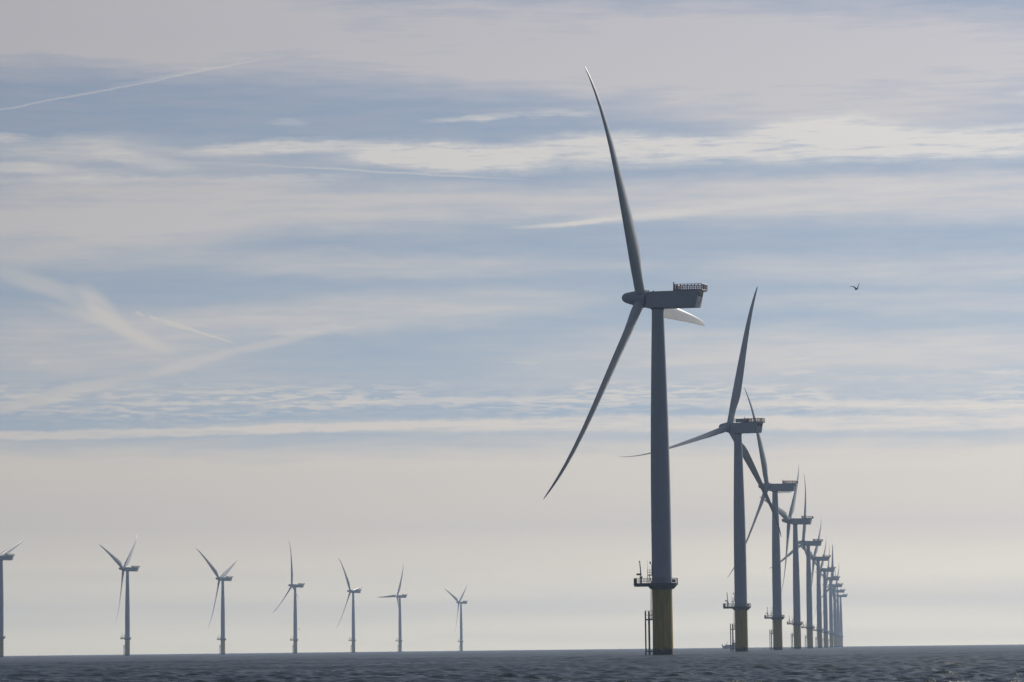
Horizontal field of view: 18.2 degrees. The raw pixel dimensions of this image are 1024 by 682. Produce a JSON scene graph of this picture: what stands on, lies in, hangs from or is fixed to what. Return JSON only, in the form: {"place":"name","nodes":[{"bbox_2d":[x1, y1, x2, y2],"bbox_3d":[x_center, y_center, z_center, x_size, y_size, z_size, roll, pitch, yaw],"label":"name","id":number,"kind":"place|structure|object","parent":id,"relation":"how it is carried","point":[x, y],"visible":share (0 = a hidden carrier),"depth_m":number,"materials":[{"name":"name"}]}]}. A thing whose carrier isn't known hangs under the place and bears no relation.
{"place":"outdoors","nodes":[
{"label":"outdoors","id":0,"kind":"place"},
{"bbox_2d":[0,644,1023,681],"bbox_3d":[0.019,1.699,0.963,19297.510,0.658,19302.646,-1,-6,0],"label":"sea","id":1,"kind":"structure","parent":0,"point":[964,663],"depth_m":287.46,"materials":[{"name":"grey liquid"}]},
{"bbox_2d":[0,538,24,656],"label":"wind turbine","id":2,"kind":"object","parent":1,"relation":"in","point":[4,556],"visible":0.98,"depth_m":2582.93,"materials":[{"name":"metal"}]},
{"bbox_2d":[100,537,139,655],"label":"wind turbine","id":3,"kind":"object","parent":1,"relation":"in","point":[126,646],"visible":1,"depth_m":2974.48,"materials":[{"name":"metal"}]},
{"bbox_2d":[197,549,237,653],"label":"wind turbine","id":4,"kind":"object","parent":1,"relation":"in","point":[222,578],"visible":0.99,"depth_m":3416.36,"materials":[{"name":"metal"}]},
{"bbox_2d":[275,542,304,652],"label":"wind turbine","id":5,"kind":"object","parent":1,"relation":"in","point":[294,587],"visible":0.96,"depth_m":3808.84,"materials":[{"name":"metal"}]},
{"bbox_2d":[336,559,362,652],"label":"wind turbine","id":6,"kind":"object","parent":1,"relation":"in","point":[353,591],"visible":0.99,"depth_m":4214.14,"materials":[{"name":"metal"}]},
{"bbox_2d":[381,565,406,651],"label":"wind turbine","id":7,"kind":"object","parent":1,"relation":"in","point":[399,623],"visible":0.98,"depth_m":4627.95,"materials":[{"name":"metal"}]},
{"bbox_2d":[445,586,467,650],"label":"wind turbine","id":8,"kind":"object","parent":1,"relation":"in","point":[461,641],"visible":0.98,"depth_m":5304.88,"materials":[{"name":"metal"}]},
{"bbox_2d":[544,66,706,654],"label":"wind turbine","id":9,"kind":"object","parent":1,"relation":"in","point":[661,305],"visible":0.95,"depth_m":719.71,"materials":[{"name":"grey metal"}]},
{"bbox_2d":[626,286,780,651],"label":"wind turbine","id":10,"kind":"object","parent":1,"relation":"in","point":[740,606],"visible":0.96,"depth_m":1148.25,"materials":[{"name":"metal"}]},
{"bbox_2d":[722,642,734,648],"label":"ship","id":11,"kind":"object","parent":1,"relation":"on","point":[726,646],"visible":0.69,"depth_m":3283.08,"materials":[{"name":"grey paint"}]},
{"bbox_2d":[727,388,797,649],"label":"wind turbine","id":12,"kind":"object","parent":1,"relation":"in","point":[777,617],"visible":0.93,"depth_m":1579.92,"materials":[{"name":"metal"}]},
{"bbox_2d":[760,462,813,648],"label":"wind turbine","id":13,"kind":"object","parent":1,"relation":"in","point":[789,520],"visible":0.98,"depth_m":2013.47,"materials":[{"name":"metal"}]},
{"bbox_2d":[769,476,822,647],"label":"wind turbine","id":14,"kind":"object","parent":1,"relation":"in","point":[806,545],"visible":0.94,"depth_m":2447.22,"materials":[{"name":"metal"}]},
{"bbox_2d":[798,526,830,647],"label":"wind turbine","id":15,"kind":"object","parent":1,"relation":"in","point":[818,629],"visible":0.9,"depth_m":2878.29,"materials":[{"name":"metal"}]},
{"bbox_2d":[814,544,835,647],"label":"wind turbine","id":16,"kind":"object","parent":1,"relation":"in","point":[825,632],"visible":0.83,"depth_m":3311.12,"materials":[{"name":"metal"}]},
{"bbox_2d":[815,548,839,646],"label":"wind turbine","id":17,"kind":"object","parent":1,"relation":"in","point":[831,634],"visible":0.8,"depth_m":3744.29,"materials":[{"name":"metal"}]},
{"bbox_2d":[821,544,842,646],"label":"wind turbine","id":18,"kind":"object","parent":1,"relation":"in","point":[835,635],"visible":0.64,"depth_m":4176.83,"materials":[{"name":"metal"}]},
{"bbox_2d":[822,568,845,646],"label":"wind turbine","id":19,"kind":"object","parent":1,"relation":"in","point":[838,620],"visible":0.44,"depth_m":4608.54,"materials":[{"name":"metal"}]},
{"bbox_2d":[828,572,847,646],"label":"wind turbine","id":20,"kind":"object","parent":1,"relation":"in","point":[841,631],"visible":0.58,"depth_m":5040.43,"materials":[{"name":"metal"}]},
{"bbox_2d":[0,0,1023,655],"label":"sky","id":21,"kind":"structure","parent":0,"point":[347,281],"materials":[{"name":"blue"}]}
]}

